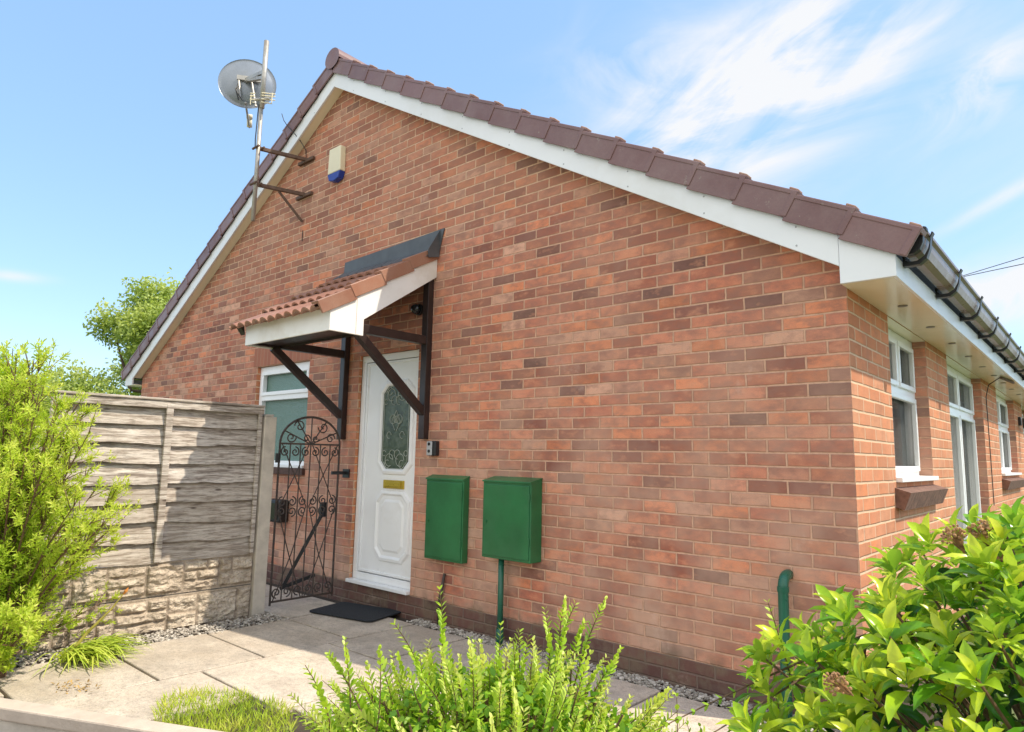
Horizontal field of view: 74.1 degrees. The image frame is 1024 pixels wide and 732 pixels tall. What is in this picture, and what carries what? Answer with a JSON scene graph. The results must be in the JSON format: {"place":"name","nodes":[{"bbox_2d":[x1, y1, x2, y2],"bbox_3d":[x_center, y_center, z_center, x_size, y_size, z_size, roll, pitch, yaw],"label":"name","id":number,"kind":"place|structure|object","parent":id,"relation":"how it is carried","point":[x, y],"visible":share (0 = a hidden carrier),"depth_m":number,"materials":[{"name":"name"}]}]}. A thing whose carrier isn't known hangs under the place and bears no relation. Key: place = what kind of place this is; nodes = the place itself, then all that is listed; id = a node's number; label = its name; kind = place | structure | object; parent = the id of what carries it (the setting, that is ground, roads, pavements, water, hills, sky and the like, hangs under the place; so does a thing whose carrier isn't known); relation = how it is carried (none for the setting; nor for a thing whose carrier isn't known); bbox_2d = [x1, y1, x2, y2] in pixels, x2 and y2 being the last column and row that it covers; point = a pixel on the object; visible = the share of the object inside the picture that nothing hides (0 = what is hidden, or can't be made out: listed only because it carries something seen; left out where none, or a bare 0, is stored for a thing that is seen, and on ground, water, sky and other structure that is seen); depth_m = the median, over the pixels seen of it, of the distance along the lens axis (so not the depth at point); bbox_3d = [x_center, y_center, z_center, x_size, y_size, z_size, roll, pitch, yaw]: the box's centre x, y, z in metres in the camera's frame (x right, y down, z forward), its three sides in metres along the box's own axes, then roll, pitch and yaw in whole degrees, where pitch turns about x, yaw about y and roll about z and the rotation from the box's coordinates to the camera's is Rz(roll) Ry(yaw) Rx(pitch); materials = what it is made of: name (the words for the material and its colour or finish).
{"place":"outdoors","nodes":[
{"label":"outdoors","id":0,"kind":"place"},
{"bbox_2d":[0,584,766,731],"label":"paving","id":1,"kind":"structure","parent":0,"point":[263,659],"depth_m":4.09,"materials":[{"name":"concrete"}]},
{"bbox_2d":[0,336,141,677],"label":"yellow green shrub","id":2,"kind":"object","parent":1,"relation":"on","point":[24,517],"visible":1,"depth_m":3.89,"materials":[{"name":"green plant"}]},
{"bbox_2d":[51,679,102,695],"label":"fallen leaves","id":3,"kind":"object","parent":1,"relation":"on","point":[75,686],"visible":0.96,"depth_m":3.74,"materials":[{"name":"beige plant"}]},
{"bbox_2d":[30,588,156,676],"bbox_3d":[-2.586,1.618,4.279,0.597,0.406,0.789,3,-8,-16],"label":"strap leaf clump","id":4,"kind":"object","parent":1,"relation":"on","point":[97,648],"visible":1,"depth_m":4.20,"materials":[{"name":"green plant"}]},
{"bbox_2d":[309,602,400,621],"bbox_3d":[-1.299,2.037,5.627,0.670,0.012,0.430,-3,-9,28],"label":"doormat","id":5,"kind":"object","parent":1,"relation":"on","point":[358,612],"visible":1,"depth_m":5.59,"materials":[{"name":"rubber"}]},
{"bbox_2d":[4,565,1017,731],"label":"garden soil","id":6,"kind":"structure","parent":0,"point":[299,726],"depth_m":3.50,"materials":[{"name":"brown soil"}]},
{"bbox_2d":[14,426,45,659],"bbox_3d":[-3.179,1.167,4.402,0.095,1.550,0.110,-6,-10,41],"label":"concrete post","id":7,"kind":"object","parent":6,"relation":"on","point":[18,655],"visible":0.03,"depth_m":4.33,"materials":[{"name":"grey concrete"}]},
{"bbox_2d":[0,698,222,731],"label":"garden wall","id":8,"kind":"structure","parent":6,"relation":"on","point":[19,716],"depth_m":2.97,"materials":[{"name":"concrete"}]},
{"bbox_2d":[23,584,250,655],"bbox_3d":[-2.636,1.828,4.948,0.087,0.265,1.518,-6,-10,41],"label":"stone effect board","id":9,"kind":"object","parent":6,"relation":"on","point":[148,615],"visible":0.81,"depth_m":4.96,"materials":[{"name":"concrete"}]},
{"bbox_2d":[40,553,252,610],"bbox_3d":[-2.628,1.569,4.981,0.093,0.242,1.518,-6,-10,41],"label":"stone effect board","id":10,"kind":"object","parent":9,"relation":"on","point":[166,578],"visible":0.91,"depth_m":4.97,"materials":[{"name":"concrete"}]},
{"bbox_2d":[35,390,264,570],"bbox_3d":[-2.621,0.854,5.067,0.085,1.222,1.535,-6,-10,41],"label":"timber fence panel","id":11,"kind":"object","parent":10,"relation":"on","point":[190,468],"visible":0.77,"depth_m":5.12,"materials":[{"name":"beige wood"}]},
{"bbox_2d":[150,682,299,731],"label":"grass","id":12,"kind":"structure","parent":6,"relation":"on","point":[239,724],"depth_m":3.40,"materials":[{"name":"green plant"}]},
{"bbox_2d":[249,414,276,616],"bbox_3d":[-2.084,1.266,5.641,0.095,1.725,0.110,-6,-10,41],"label":"concrete post","id":13,"kind":"object","parent":6,"relation":"on","point":[262,529],"visible":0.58,"depth_m":5.61,"materials":[{"name":"beige concrete"}]},
{"bbox_2d":[9,613,841,731],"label":"gravel","id":14,"kind":"structure","parent":6,"relation":"on","point":[637,679],"depth_m":4.69,"materials":[{"name":"grey gravel"}]},
{"bbox_2d":[282,585,704,731],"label":"privet shrub","id":15,"kind":"object","parent":6,"relation":"on","point":[536,700],"visible":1,"depth_m":1.82,"materials":[{"name":"green plant"}]},
{"bbox_2d":[651,599,866,731],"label":"privet shrub","id":16,"kind":"object","parent":6,"relation":"on","point":[790,667],"visible":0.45,"depth_m":1.47,"materials":[{"name":"green plant"}]},
{"bbox_2d":[715,496,1023,731],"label":"evergreen shrub","id":17,"kind":"object","parent":6,"relation":"on","point":[985,671],"visible":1,"depth_m":1.25,"materials":[{"name":"green plant"}]},
{"bbox_2d":[0,0,1023,392],"label":"sky","id":18,"kind":"structure","parent":0,"point":[123,153],"materials":[{"name":"blue"}]},
{"bbox_2d":[922,620,1017,718],"bbox_3d":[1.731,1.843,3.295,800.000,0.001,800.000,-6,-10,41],"label":"ground","id":19,"kind":"structure","parent":0,"point":[971,643],"depth_m":4.15,"materials":[{"name":"green plant"}]},
{"bbox_2d":[0,356,84,435],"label":"tree","id":20,"kind":"object","parent":19,"relation":"on","point":[45,403],"visible":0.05,"depth_m":13.17,"materials":[{"name":"green plant"}]},
{"bbox_2d":[33,358,130,400],"bbox_3d":[-9.252,1.567,14.563,2.701,3.434,2.184,-1,-8,16],"label":"tree","id":21,"kind":"object","parent":19,"relation":"on","point":[81,381],"visible":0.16,"depth_m":14.56,"materials":[{"name":"green plant"}]},
{"bbox_2d":[92,344,141,395],"bbox_3d":[-9.148,1.173,17.809,3.981,5.074,3.638,-6,-10,41],"label":"tree","id":22,"kind":"object","parent":19,"relation":"on","point":[115,370],"visible":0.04,"depth_m":16.68,"materials":[{"name":"green plant"}]},
{"bbox_2d":[82,267,183,394],"bbox_3d":[-8.426,0.538,16.013,2.688,5.882,3.403,0,-8,6],"label":"tree","id":23,"kind":"object","parent":19,"relation":"on","point":[147,305],"visible":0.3,"depth_m":15.44,"materials":[{"name":"green plant"}]},
{"bbox_2d":[121,47,1023,729],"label":"brick bungalow","id":24,"kind":"object","parent":19,"relation":"on","point":[707,405],"visible":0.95,"depth_m":4.76,"materials":[{"name":"red brick"}]},
{"bbox_2d":[218,40,314,237],"bbox_3d":[-2.725,-2.433,7.463,1.135,2.154,0.538,-3,-9,27],"label":"satellite dish","id":25,"kind":"object","parent":24,"relation":"attached to","point":[240,81],"visible":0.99,"depth_m":7.58,"materials":[{"name":"metal"}]},
{"bbox_2d":[250,92,275,104],"bbox_3d":[-2.667,-2.856,7.233,0.279,0.115,0.051,0,-8,5],"label":"television aerial","id":26,"kind":"object","parent":25,"relation":"attached to","point":[267,97],"visible":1,"depth_m":7.22,"materials":[{"name":"metal"}]},
{"bbox_2d":[270,498,288,522],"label":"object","id":27,"kind":"object","parent":24,"relation":"attached to","point":[273,511],"depth_m":6.89,"materials":[{"name":"black plastic"}]},
{"bbox_2d":[259,361,309,467],"bbox_3d":[-2.464,0.530,7.294,1.076,1.104,0.135,-6,-10,41],"label":"window","id":28,"kind":"structure","parent":24,"relation":"in","point":[283,396],"depth_m":7.33,"materials":[{"name":"white plastic"}]},
{"bbox_2d":[268,416,349,605],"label":"wrought iron gate","id":29,"kind":"structure","parent":24,"relation":"attached to","point":[321,510],"depth_m":6.02,"materials":[{"name":"black metal"}]},
{"bbox_2d":[229,228,444,439],"bbox_3d":[-1.509,-0.299,5.734,1.445,1.795,1.165,-6,-10,41],"label":"door canopy","id":30,"kind":"object","parent":24,"relation":"attached to","point":[351,298],"visible":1,"depth_m":5.62,"materials":[{"name":"ceramic"}]},
{"bbox_2d":[328,145,345,182],"bbox_3d":[-1.810,-2.074,6.996,0.224,0.365,0.067,-6,-10,41],"label":"alarm box","id":31,"kind":"object","parent":24,"relation":"attached to","point":[336,165],"visible":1,"depth_m":6.95,"materials":[{"name":"beige plastic"}]},
{"bbox_2d":[345,349,418,594],"bbox_3d":[-1.091,0.898,5.995,0.920,2.056,0.145,-6,-10,41],"label":"front door","id":32,"kind":"structure","parent":24,"relation":"in","point":[387,437],"depth_m":6.02,"materials":[{"name":"white plastic"}]},
{"bbox_2d":[411,304,422,315],"bbox_3d":[-0.826,-0.492,5.869,0.100,0.098,0.084,-6,-10,41],"label":"porch light","id":33,"kind":"object","parent":24,"relation":"attached to","point":[416,309],"visible":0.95,"depth_m":5.84,"materials":[{"name":"black plastic"}]},
{"bbox_2d":[426,441,438,455],"bbox_3d":[-0.651,0.675,5.551,0.100,0.120,0.061,-6,-10,41],"label":"doorbell","id":34,"kind":"object","parent":24,"relation":"attached to","point":[432,448],"visible":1,"depth_m":5.53,"materials":[{"name":"black plastic"}]},
{"bbox_2d":[437,573,445,624],"bbox_3d":[-0.552,1.833,5.297,0.066,0.412,0.030,-2,-8,23],"label":"cable conduit","id":35,"kind":"object","parent":24,"relation":"attached to","point":[442,588],"visible":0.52,"depth_m":5.29,"materials":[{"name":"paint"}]},
{"bbox_2d":[424,474,469,563],"bbox_3d":[-0.521,1.195,5.345,0.436,0.659,0.078,-6,-10,41],"label":"meter box","id":36,"kind":"object","parent":24,"relation":"attached to","point":[447,515],"visible":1,"depth_m":5.29,"materials":[{"name":"green paint"}]},
{"bbox_2d":[424,481,462,560],"bbox_3d":[-0.540,1.208,5.316,0.414,0.585,0.014,-6,-10,41],"label":"door","id":37,"kind":"structure","parent":36,"relation":"in","point":[443,499],"depth_m":5.31,"materials":[{"name":"green paint"}]},
{"bbox_2d":[482,476,542,645],"bbox_3d":[-0.013,1.390,4.823,0.466,1.184,0.138,-6,-10,41],"label":"meter box","id":38,"kind":"object","parent":24,"relation":"attached to","point":[512,518],"visible":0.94,"depth_m":4.79,"materials":[{"name":"green paint"}]},
{"bbox_2d":[482,484,529,560],"bbox_3d":[-0.046,1.100,4.812,0.444,0.505,0.014,-6,-10,41],"label":"door","id":39,"kind":"structure","parent":38,"relation":"in","point":[505,507],"depth_m":4.80,"materials":[{"name":"green paint"}]},
{"bbox_2d":[777,569,793,717],"bbox_3d":[1.438,1.460,3.543,0.060,0.762,0.126,-6,-10,41],"label":"vent pipe","id":40,"kind":"object","parent":24,"relation":"attached to","point":[785,576],"visible":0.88,"depth_m":3.52,"materials":[{"name":"green plastic"}]},
{"bbox_2d":[888,329,947,510],"bbox_3d":[2.676,0.344,4.589,0.235,1.184,1.204,-6,-10,41],"label":"window","id":41,"kind":"structure","parent":24,"relation":"in","point":[912,497],"depth_m":4.71,"materials":[{"name":"white plastic"}]},
{"bbox_2d":[947,365,981,575],"bbox_3d":[4.198,1.083,6.361,0.083,2.119,1.952,-6,-10,41],"label":"patio door","id":42,"kind":"structure","parent":24,"relation":"in","point":[958,413],"depth_m":6.45,"materials":[{"name":"white plastic"}]},
{"bbox_2d":[963,257,1023,276],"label":"overhead cable","id":43,"kind":"object","parent":24,"relation":"attached to","point":[995,269],"visible":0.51,"depth_m":13.89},
{"bbox_2d":[996,395,1023,489],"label":"window","id":44,"kind":"structure","parent":24,"relation":"in","point":[1002,413],"depth_m":8.90,"materials":[{"name":"white plastic"}]}
]}

